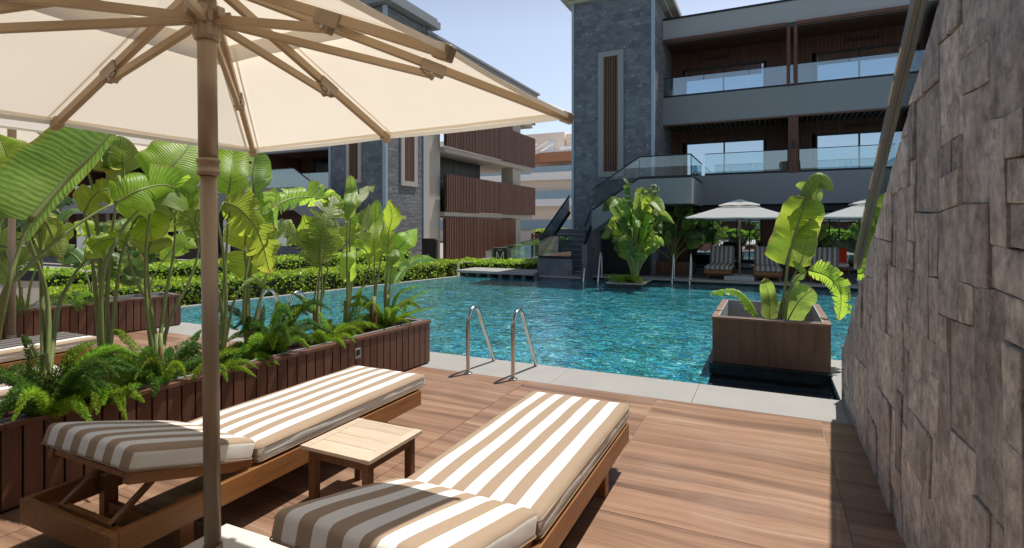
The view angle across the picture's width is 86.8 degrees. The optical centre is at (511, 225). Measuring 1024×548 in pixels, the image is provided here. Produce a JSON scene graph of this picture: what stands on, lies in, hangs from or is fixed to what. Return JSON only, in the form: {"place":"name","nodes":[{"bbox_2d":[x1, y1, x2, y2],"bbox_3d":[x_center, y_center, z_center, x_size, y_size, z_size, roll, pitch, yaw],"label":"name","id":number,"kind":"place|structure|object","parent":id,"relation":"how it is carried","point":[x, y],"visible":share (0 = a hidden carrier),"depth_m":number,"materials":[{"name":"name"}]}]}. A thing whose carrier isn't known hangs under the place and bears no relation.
{"place":"outdoors","nodes":[
{"label":"outdoors","id":0,"kind":"place"},
{"bbox_2d":[0,241,534,275],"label":"ground","id":1,"kind":"structure","parent":0,"point":[50,261],"depth_m":34.29,"materials":[{"name":"grey concrete"}]},
{"bbox_2d":[0,270,38,303],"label":"parapet wall","id":2,"kind":"structure","parent":1,"relation":"on","point":[25,279],"depth_m":9.47,"materials":[{"name":"paint"}]},
{"bbox_2d":[0,209,60,265],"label":"palm like tree","id":3,"kind":"object","parent":1,"relation":"on","point":[20,224],"visible":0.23,"depth_m":18.47,"materials":[{"name":"green plant"}]},
{"bbox_2d":[0,196,94,267],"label":"palm like tree","id":4,"kind":"object","parent":1,"relation":"on","point":[63,216],"visible":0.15,"depth_m":22.59,"materials":[{"name":"green plant"}]},
{"bbox_2d":[99,217,169,266],"bbox_3d":[-14.507,0.806,20.746,2.509,2.431,3.551,0,0,-33],"label":"palm like tree","id":5,"kind":"object","parent":1,"relation":"on","point":[153,256],"visible":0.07,"depth_m":20.45,"materials":[{"name":"green plant"}]},
{"bbox_2d":[18,250,411,292],"bbox_3d":[-7.654,1.414,14.278,0.996,1.253,13.448,0,0,34],"label":"hedge","id":6,"kind":"object","parent":1,"relation":"on","point":[61,276],"visible":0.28,"depth_m":13.15,"materials":[{"name":"green plant"}]},
{"bbox_2d":[48,259,445,305],"bbox_3d":[-6.489,1.546,13.184,1.097,0.987,13.350,0,0,36],"label":"hedge","id":7,"kind":"object","parent":1,"relation":"on","point":[286,282],"visible":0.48,"depth_m":13.54,"materials":[{"name":"green plant"}]},
{"bbox_2d":[181,275,460,307],"bbox_3d":[-4.801,1.867,14.180,0.160,0.365,10.444,0,0,36],"label":"pool edge","id":8,"kind":"object","parent":1,"relation":"on","point":[325,291],"visible":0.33,"depth_m":14.13,"materials":[{"name":"grey stone"}]},
{"bbox_2d":[422,238,437,259],"bbox_3d":[-3.446,1.260,22.733,0.720,1.480,0.208,0,0,25],"label":"notice box","id":9,"kind":"object","parent":1,"relation":"on","point":[430,247],"visible":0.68,"depth_m":22.61,"materials":[{"name":"brown metal"}]},
{"bbox_2d":[430,258,459,276],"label":"hedge","id":10,"kind":"object","parent":1,"relation":"on","point":[450,267],"visible":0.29,"depth_m":19.44,"materials":[{"name":"green plant"}]},
{"bbox_2d":[456,256,537,275],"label":"hedge","id":11,"kind":"object","parent":1,"relation":"on","point":[493,262],"visible":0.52,"depth_m":19.56,"materials":[{"name":"green plant"}]},
{"bbox_2d":[491,247,510,262],"bbox_3d":[-0.424,1.420,21.257,0.770,1.160,0.220,0,0,5],"label":"entrance sign","id":12,"kind":"object","parent":1,"relation":"on","point":[501,252],"visible":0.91,"depth_m":21.17,"materials":[{"name":"brown metal"}]},
{"bbox_2d":[440,132,571,242],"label":"hotel building","id":13,"kind":"structure","parent":1,"relation":"on","point":[548,178],"depth_m":64.22,"materials":[{"name":"white paint"}]},
{"bbox_2d":[545,140,554,150],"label":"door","id":14,"kind":"structure","parent":13,"relation":"in","point":[550,142],"depth_m":65.79,"materials":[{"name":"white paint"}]},
{"bbox_2d":[486,233,557,262],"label":"access ramp","id":15,"kind":"structure","parent":1,"relation":"on","point":[536,257],"depth_m":22.56,"materials":[{"name":"paint"}]},
{"bbox_2d":[531,233,555,256],"bbox_3d":[3.970,1.225,31.379,6.200,1.550,0.080,0,0,25],"label":"fence","id":16,"kind":"object","parent":1,"relation":"on","point":[535,236],"visible":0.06,"depth_m":32.52,"materials":[{"name":"clear glass"}]},
{"bbox_2d":[533,227,571,255],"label":"hedge","id":17,"kind":"object","parent":1,"relation":"on","point":[538,230],"visible":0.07,"depth_m":32.96,"materials":[{"name":"green plant"}]},
{"bbox_2d":[1,0,539,268],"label":"resort building","id":18,"kind":"structure","parent":0,"point":[425,184],"depth_m":26.45,"materials":[{"name":"wood"}]},
{"bbox_2d":[76,220,95,248],"bbox_3d":[-28.911,0.600,36.755,2.600,2.000,0.050,0,0,25],"label":"window","id":19,"kind":"structure","parent":18,"relation":"in","point":[79,240],"depth_m":37.06,"materials":[{"name":"glass"}]},
{"bbox_2d":[167,230,180,235],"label":"window","id":20,"kind":"structure","parent":18,"relation":"in","point":[169,233],"depth_m":32.78,"materials":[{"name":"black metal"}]},
{"bbox_2d":[218,219,231,253],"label":"window","id":21,"kind":"structure","parent":18,"relation":"in","point":[222,223],"depth_m":30.85,"materials":[{"name":"glass"}]},
{"bbox_2d":[277,218,288,245],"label":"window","id":22,"kind":"structure","parent":18,"relation":"in","point":[280,239],"depth_m":28.80,"materials":[{"name":"black glass"}]},
{"bbox_2d":[313,157,327,171],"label":"window","id":23,"kind":"structure","parent":18,"relation":"in","point":[320,164],"depth_m":27.65,"materials":[{"name":"black glass"}]},
{"bbox_2d":[346,142,361,182],"bbox_3d":[-6.345,-3.815,21.714,0.760,4.170,0.080,0,0,25],"label":"slit window","id":24,"kind":"structure","parent":18,"relation":"in","point":[353,151],"depth_m":21.69,"materials":[{"name":"paint"}]},
{"bbox_2d":[400,136,417,186],"bbox_3d":[-4.267,-3.775,22.403,0.080,4.250,1.110,0,0,25],"label":"slit window","id":25,"kind":"structure","parent":18,"relation":"in","point":[408,145],"depth_m":22.42,"materials":[{"name":"paint"}]},
{"bbox_2d":[260,168,359,259],"bbox_3d":[-8.163,-0.165,22.047,5.310,4.450,0.600,0,0,25],"label":"outdoor staircase","id":26,"kind":"structure","parent":0,"point":[286,178],"depth_m":22.16,"materials":[{"name":"grey paint"}]},
{"bbox_2d":[465,273,538,279],"bbox_3d":[-0.367,1.785,18.032,2.840,0.430,0.550,0,0,25],"label":"coping slab support","id":27,"kind":"object","parent":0,"point":[536,277],"visible":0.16,"depth_m":17.93,"materials":[{"name":"grey concrete"}]},
{"bbox_2d":[456,267,537,275],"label":"coping slab","id":28,"kind":"structure","parent":27,"relation":"on","point":[509,271],"depth_m":18.11,"materials":[{"name":"white stone"}]},
{"bbox_2d":[181,275,857,399],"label":"pool water","id":29,"kind":"structure","parent":0,"point":[659,330],"depth_m":9.94,"materials":[{"name":"blue liquid"}]},
{"bbox_2d":[606,279,651,288],"bbox_3d":[3.344,1.725,15.369,0.990,0.350,1.430,0,0,25],"label":"island planter","id":30,"kind":"object","parent":29,"relation":"in","point":[627,285],"visible":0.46,"depth_m":14.84,"materials":[{"name":"tile"}]},
{"bbox_2d":[604,273,647,284],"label":"foxtail fern","id":31,"kind":"object","parent":30,"relation":"on","point":[625,278],"visible":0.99,"depth_m":14.97,"materials":[{"name":"green plant"}]},
{"bbox_2d":[601,178,674,277],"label":"bird of paradise plant","id":32,"kind":"object","parent":30,"relation":"on","point":[638,243],"visible":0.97,"depth_m":14.80,"materials":[{"name":"green plant"}]},
{"bbox_2d":[709,299,832,386],"bbox_3d":[3.200,1.472,6.758,1.241,0.856,1.715,0,0,25],"label":"box planter","id":33,"kind":"object","parent":29,"relation":"in","point":[745,343],"visible":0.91,"depth_m":6.04,"materials":[{"name":"wood"}]},
{"bbox_2d":[709,172,851,320],"bbox_3d":[3.183,0.429,6.507,1.520,2.116,0.381,0,0,25],"label":"bird of paradise plant","id":34,"kind":"object","parent":33,"relation":"on","point":[793,241],"visible":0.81,"depth_m":6.40,"materials":[{"name":"green plant"}]},
{"bbox_2d":[407,0,777,141],"label":"sky","id":35,"kind":"structure","parent":0,"point":[528,41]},
{"bbox_2d":[561,400,853,547],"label":"deck base","id":36,"kind":"object","parent":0,"point":[831,463],"visible":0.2,"depth_m":3.27,"materials":[{"name":"wood"}]},
{"bbox_2d":[0,330,906,547],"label":"deck","id":37,"kind":"structure","parent":36,"relation":"on","point":[686,475],"depth_m":3.39,"materials":[{"name":"wood"}]},
{"bbox_2d":[0,365,60,397],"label":"sun lounger","id":38,"kind":"object","parent":37,"relation":"on","point":[3,390],"visible":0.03,"depth_m":3.92,"materials":[{"name":"white fabric"}]},
{"bbox_2d":[0,332,96,371],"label":"sun lounger","id":39,"kind":"object","parent":37,"relation":"on","point":[12,352],"visible":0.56,"depth_m":5.49,"materials":[{"name":"white fabric"}]},
{"bbox_2d":[0,118,152,365],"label":"parasol","id":40,"kind":"object","parent":37,"relation":"on","point":[28,132],"visible":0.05,"depth_m":6.10,"materials":[{"name":"beige fabric"}]},
{"bbox_2d":[1,292,180,339],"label":"trough planter","id":41,"kind":"object","parent":37,"relation":"on","point":[130,314],"visible":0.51,"depth_m":7.76,"materials":[{"name":"brown wood"}]},
{"bbox_2d":[6,297,33,314],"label":"foxtail fern","id":42,"kind":"object","parent":41,"relation":"on","point":[21,305],"visible":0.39,"depth_m":6.97,"materials":[{"name":"green plant"}]},
{"bbox_2d":[0,220,95,308],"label":"bird of paradise plant","id":43,"kind":"object","parent":41,"relation":"on","point":[22,259],"visible":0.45,"depth_m":7.13,"materials":[{"name":"green plant"}]},
{"bbox_2d":[30,290,93,309],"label":"foxtail fern","id":44,"kind":"object","parent":41,"relation":"on","point":[76,303],"visible":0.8,"depth_m":7.51,"materials":[{"name":"green plant"}]},
{"bbox_2d":[57,232,133,301],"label":"bird of paradise plant","id":45,"kind":"object","parent":41,"relation":"on","point":[76,255],"visible":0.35,"depth_m":7.92,"materials":[{"name":"green plant"}]},
{"bbox_2d":[120,232,196,296],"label":"bird of paradise plant","id":46,"kind":"object","parent":41,"relation":"on","point":[183,244],"visible":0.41,"depth_m":8.41,"materials":[{"name":"green plant"}]},
{"bbox_2d":[0,316,430,513],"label":"trough planter","id":47,"kind":"object","parent":37,"relation":"on","point":[28,466],"visible":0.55,"depth_m":3.94,"materials":[{"name":"brown wood"}]},
{"bbox_2d":[0,335,143,421],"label":"foxtail fern","id":48,"kind":"object","parent":47,"relation":"on","point":[78,374],"visible":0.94,"depth_m":3.18,"materials":[{"name":"green plant"}]},
{"bbox_2d":[24,213,135,396],"bbox_3d":[-2.992,0.420,3.803,0.354,1.518,1.100,0,0,-2],"label":"bird of paradise plant","id":49,"kind":"object","parent":47,"relation":"on","point":[49,231],"visible":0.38,"depth_m":3.52,"materials":[{"name":"green plant"}]},
{"bbox_2d":[29,369,165,419],"bbox_3d":[-2.679,1.068,3.501,0.619,0.220,0.894,0,0,-15],"label":"foxtail fern","id":50,"kind":"object","parent":47,"relation":"on","point":[119,396],"visible":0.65,"depth_m":3.35,"materials":[{"name":"green plant"}]},
{"bbox_2d":[0,127,198,340],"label":"bird of paradise plant","id":51,"kind":"object","parent":47,"relation":"on","point":[45,173],"visible":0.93,"depth_m":3.11,"materials":[{"name":"green plant"}]},
{"bbox_2d":[72,136,199,384],"bbox_3d":[-2.660,0.261,3.951,0.624,1.835,0.812,0,0,36],"label":"bird of paradise plant","id":52,"kind":"object","parent":47,"relation":"on","point":[119,157],"visible":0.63,"depth_m":3.82,"materials":[{"name":"green plant"}]},
{"bbox_2d":[81,140,199,373],"bbox_3d":[-2.652,0.220,4.050,0.610,1.923,0.916,0,0,25],"label":"bird of paradise plant","id":53,"kind":"object","parent":47,"relation":"on","point":[182,157],"visible":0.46,"depth_m":3.96,"materials":[{"name":"green plant"}]},
{"bbox_2d":[96,329,228,396],"bbox_3d":[-2.533,0.916,3.841,0.820,0.477,0.924,0,0,25],"label":"foxtail fern","id":54,"kind":"object","parent":47,"relation":"on","point":[148,361],"visible":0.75,"depth_m":3.75,"materials":[{"name":"green plant"}]},
{"bbox_2d":[189,323,259,381],"bbox_3d":[-2.180,1.015,4.233,0.652,0.483,0.684,0,0,-28],"label":"foxtail fern","id":55,"kind":"object","parent":47,"relation":"on","point":[225,364],"visible":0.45,"depth_m":4.19,"materials":[{"name":"green plant"}]},
{"bbox_2d":[174,149,278,363],"bbox_3d":[-2.289,0.186,4.374,0.509,1.976,0.797,0,0,25],"label":"bird of paradise plant","id":56,"kind":"object","parent":47,"relation":"on","point":[232,178],"visible":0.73,"depth_m":4.41,"materials":[{"name":"green plant"}]},
{"bbox_2d":[224,351,279,373],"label":"foxtail fern","id":57,"kind":"object","parent":47,"relation":"on","point":[262,355],"visible":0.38,"depth_m":4.49,"materials":[{"name":"green plant"}]},
{"bbox_2d":[219,299,334,365],"bbox_3d":[-2.130,0.897,4.761,1.013,0.520,1.117,0,0,25],"label":"foxtail fern","id":58,"kind":"object","parent":47,"relation":"on","point":[280,335],"visible":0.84,"depth_m":4.64,"materials":[{"name":"green plant"}]},
{"bbox_2d":[219,152,361,357],"bbox_3d":[-1.949,0.180,5.182,0.492,1.992,1.527,0,0,39],"label":"bird of paradise plant","id":59,"kind":"object","parent":47,"relation":"on","point":[239,264],"visible":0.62,"depth_m":4.75,"materials":[{"name":"green plant"}]},
{"bbox_2d":[276,196,361,344],"bbox_3d":[-1.758,0.436,5.335,0.488,1.482,1.292,0,0,25],"label":"bird of paradise plant","id":60,"kind":"object","parent":47,"relation":"on","point":[319,246],"visible":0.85,"depth_m":5.13,"materials":[{"name":"green plant"}]},
{"bbox_2d":[293,284,384,348],"bbox_3d":[-1.623,1.062,5.704,0.540,0.897,1.610,0,0,12],"label":"foxtail fern","id":61,"kind":"object","parent":47,"relation":"on","point":[340,332],"visible":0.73,"depth_m":5.30,"materials":[{"name":"green plant"}]},
{"bbox_2d":[324,322,377,333],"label":"foxtail fern","id":62,"kind":"object","parent":47,"relation":"on","point":[359,327],"visible":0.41,"depth_m":5.73,"materials":[{"name":"green plant"}]},
{"bbox_2d":[339,175,374,331],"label":"bird of paradise plant","id":63,"kind":"object","parent":47,"relation":"on","point":[353,199],"visible":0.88,"depth_m":5.69,"materials":[{"name":"green plant"}]},
{"bbox_2d":[365,200,406,331],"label":"bird of paradise plant","id":64,"kind":"object","parent":47,"relation":"on","point":[374,242],"visible":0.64,"depth_m":6.11,"materials":[{"name":"green plant"}]},
{"bbox_2d":[340,284,433,327],"bbox_3d":[-1.286,0.954,6.300,1.412,0.448,0.809,0,0,-41],"label":"foxtail fern","id":65,"kind":"object","parent":47,"relation":"on","point":[392,319],"visible":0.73,"depth_m":6.06,"materials":[{"name":"green plant"}]},
{"bbox_2d":[378,199,435,327],"bbox_3d":[-1.303,0.446,6.485,0.364,1.466,1.340,0,0,12],"label":"bird of paradise plant","id":66,"kind":"object","parent":47,"relation":"on","point":[395,243],"visible":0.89,"depth_m":6.29,"materials":[{"name":"green plant"}]},
{"bbox_2d":[20,366,425,547],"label":"sun lounger","id":67,"kind":"object","parent":37,"relation":"on","point":[275,430],"visible":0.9,"depth_m":2.77,"materials":[{"name":"white fabric"}]},
{"bbox_2d":[0,0,574,547],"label":"parasol","id":68,"kind":"object","parent":37,"relation":"on","point":[210,78],"visible":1,"depth_m":2.40,"materials":[{"name":"beige fabric"}]},
{"bbox_2d":[300,418,421,499],"bbox_3d":[-0.873,1.420,3.176,0.495,0.360,0.485,0,0,25],"label":"side table","id":69,"kind":"object","parent":37,"relation":"on","point":[362,448],"visible":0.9,"depth_m":3.09,"materials":[{"name":"brown wood"}]},
{"bbox_2d":[269,391,629,547],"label":"sun lounger","id":70,"kind":"object","parent":37,"relation":"on","point":[526,470],"visible":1,"depth_m":2.41,"materials":[{"name":"white fabric"}]},
{"bbox_2d":[593,277,857,290],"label":"pool wall","id":71,"kind":"structure","parent":0,"point":[782,286],"depth_m":15.61,"materials":[{"name":"stone"}]},
{"bbox_2d":[538,153,702,280],"bbox_3d":[3.663,-0.219,17.942,4.684,3.838,3.450,0,0,25],"label":"outdoor staircase","id":72,"kind":"structure","parent":71,"relation":"on","point":[575,252],"depth_m":17.20,"materials":[{"name":"stone"}]},
{"bbox_2d":[539,274,857,288],"bbox_3d":[10.890,1.605,13.284,21.746,0.050,1.350,0,0,25],"label":"pool coping","id":73,"kind":"object","parent":71,"relation":"on","point":[810,284],"visible":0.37,"depth_m":15.84,"materials":[{"name":"grey stone"}]},
{"bbox_2d":[583,251,602,281],"bbox_3d":[2.426,1.579,16.570,0.560,1.602,0.790,0,0,25],"label":"pool ladder","id":74,"kind":"object","parent":73,"relation":"attached to","point":[600,257],"visible":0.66,"depth_m":16.63,"materials":[{"name":"silver metal"}]},
{"bbox_2d":[671,253,692,283],"bbox_3d":[5.017,1.599,16.057,0.600,1.562,0.790,0,0,25],"label":"pool ladder","id":75,"kind":"object","parent":73,"relation":"attached to","point":[673,269],"visible":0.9,"depth_m":16.24,"materials":[{"name":"silver metal"}]},
{"bbox_2d":[685,199,778,280],"bbox_3d":[6.699,0.395,15.916,2.726,2.362,2.726,0,0,25],"label":"parasol","id":76,"kind":"object","parent":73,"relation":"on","point":[739,209],"visible":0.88,"depth_m":15.36,"materials":[{"name":"white fabric"}]},
{"bbox_2d":[824,199,865,283],"bbox_3d":[9.737,0.395,14.525,2.726,2.362,2.726,0,0,25],"label":"parasol","id":77,"kind":"object","parent":73,"relation":"on","point":[856,211],"visible":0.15,"depth_m":14.00,"materials":[{"name":"white fabric"}]},
{"bbox_2d":[560,0,909,274],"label":"resort building","id":78,"kind":"structure","parent":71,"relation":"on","point":[769,105],"depth_m":18.25,"materials":[{"name":"grey plaster"},{"name":"wood"},{"name":"stone"}]},
{"bbox_2d":[598,49,623,176],"bbox_3d":[3.290,-3.730,18.014,0.860,4.180,0.080,0,0,25],"label":"slit window","id":79,"kind":"structure","parent":78,"relation":"in","point":[610,63],"depth_m":18.00,"materials":[{"name":"brown wood"}]},
{"bbox_2d":[684,61,764,93],"bbox_3d":[7.827,-5.220,20.019,2.790,1.400,0.120,0,0,25],"label":"window","id":80,"kind":"structure","parent":78,"relation":"in","point":[754,77],"depth_m":19.97,"materials":[{"name":"blue glass"}]},
{"bbox_2d":[685,138,764,175],"bbox_3d":[7.850,-2.435,20.008,2.740,1.430,0.120,0,0,25],"label":"window","id":81,"kind":"structure","parent":78,"relation":"in","point":[746,161],"depth_m":19.95,"materials":[{"name":"blue glass"}]},
{"bbox_2d":[689,212,761,268],"bbox_3d":[7.850,0.490,19.986,2.500,2.180,0.080,0,0,25],"label":"glass door","id":82,"kind":"structure","parent":78,"relation":"in","point":[715,232],"depth_m":19.91,"materials":[{"name":"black glass"}]},
{"bbox_2d":[817,210,861,272],"bbox_3d":[11.259,0.490,18.364,2.650,2.180,0.080,0,0,25],"label":"glass door","id":83,"kind":"structure","parent":78,"relation":"in","point":[845,231],"depth_m":18.33,"materials":[{"name":"glass"}]},
{"bbox_2d":[815,130,880,168],"bbox_3d":[11.674,-2.445,18.188,2.570,1.450,0.120,0,0,25],"label":"window","id":84,"kind":"structure","parent":78,"relation":"in","point":[857,156],"depth_m":18.35,"materials":[{"name":"glass"}]},
{"bbox_2d":[815,43,900,80],"bbox_3d":[11.674,-5.250,18.188,2.570,1.460,0.120,0,0,25],"label":"window","id":85,"kind":"structure","parent":78,"relation":"in","point":[886,63],"depth_m":18.21,"materials":[{"name":"blue glass"}]},
{"bbox_2d":[602,268,857,283],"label":"terrace","id":86,"kind":"structure","parent":0,"point":[700,273],"depth_m":17.01,"materials":[{"name":"stone"}]},
{"bbox_2d":[656,260,695,274],"bbox_3d":[5.297,1.374,18.122,1.590,0.428,0.880,0,0,25],"label":"planter box","id":87,"kind":"object","parent":86,"relation":"on","point":[665,267],"visible":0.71,"depth_m":17.69,"materials":[{"name":"brown wood"}]},
{"bbox_2d":[657,204,703,260],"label":"bird of paradise plant","id":88,"kind":"object","parent":87,"relation":"on","point":[692,239],"visible":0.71,"depth_m":17.65,"materials":[{"name":"green plant"}]},
{"bbox_2d":[704,246,734,277],"bbox_3d":[6.503,1.113,16.876,0.740,0.948,2.334,0,0,25],"label":"sun lounger","id":89,"kind":"object","parent":86,"relation":"on","point":[721,263],"visible":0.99,"depth_m":17.18,"materials":[{"name":"grey fabric"}]},
{"bbox_2d":[754,246,782,280],"bbox_3d":[7.677,1.113,16.262,0.740,0.948,2.334,0,0,24],"label":"sun lounger","id":90,"kind":"object","parent":86,"relation":"on","point":[764,264],"visible":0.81,"depth_m":15.74,"materials":[{"name":"grey fabric"}]},
{"bbox_2d":[791,266,809,276],"bbox_3d":[9.166,1.384,16.945,0.790,0.408,0.480,0,0,25],"label":"planter box","id":91,"kind":"object","parent":86,"relation":"on","point":[793,269],"visible":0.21,"depth_m":16.83,"materials":[{"name":"black metal"}]},
{"bbox_2d":[818,223,840,249],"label":"bird of paradise plant","id":92,"kind":"object","parent":91,"relation":"on","point":[823,233],"visible":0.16,"depth_m":16.71,"materials":[{"name":"green plant"}]},
{"bbox_2d":[808,247,838,281],"bbox_3d":[9.046,1.113,15.672,0.740,0.948,2.335,0,0,31],"label":"sun lounger","id":93,"kind":"object","parent":86,"relation":"on","point":[828,254],"visible":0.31,"depth_m":16.09,"materials":[{"name":"grey fabric"}]},
{"bbox_2d":[839,248,849,275],"bbox_3d":[10.579,1.163,17.691,0.720,0.850,0.640,0,0,25],"label":"lounge chair","id":94,"kind":"object","parent":86,"relation":"on","point":[843,264],"visible":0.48,"depth_m":17.71,"materials":[{"name":"red fabric"}]},
{"bbox_2d":[707,373,835,399],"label":"pool water","id":95,"kind":"structure","parent":0,"point":[787,387],"depth_m":5.72,"materials":[{"name":"black liquid"}]},
{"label":"pool wall","id":96,"kind":"structure","parent":0,"visible":0},
{"bbox_2d":[157,322,853,424],"bbox_3d":[-3.430,1.622,8.616,16.400,0.046,2.388,0,0,25],"label":"pool coping","id":97,"kind":"object","parent":96,"relation":"on","point":[822,409],"visible":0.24,"depth_m":5.39,"materials":[{"name":"grey stone"}]},
{"bbox_2d":[258,288,312,318],"bbox_3d":[-3.081,1.639,7.663,0.650,1.522,0.790,0,0,25],"label":"pool ladder","id":98,"kind":"object","parent":97,"relation":"attached to","point":[301,293],"visible":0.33,"depth_m":7.45,"materials":[{"name":"silver metal"}]},
{"bbox_2d":[463,305,537,380],"bbox_3d":[-0.084,1.639,6.059,0.640,1.522,0.790,0,0,25],"label":"pool ladder","id":99,"kind":"object","parent":97,"relation":"attached to","point":[513,323],"visible":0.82,"depth_m":5.85,"materials":[{"name":"silver metal"}]},
{"bbox_2d":[842,0,1023,547],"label":"stone wall","id":100,"kind":"structure","parent":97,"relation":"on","point":[933,372],"depth_m":2.01,"materials":[{"name":"stone"}]},
{"bbox_2d":[853,0,939,288],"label":"glass balustrade","id":101,"kind":"object","parent":100,"relation":"on","point":[918,25],"visible":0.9,"depth_m":3.27,"materials":[{"name":"glass"}]}
]}

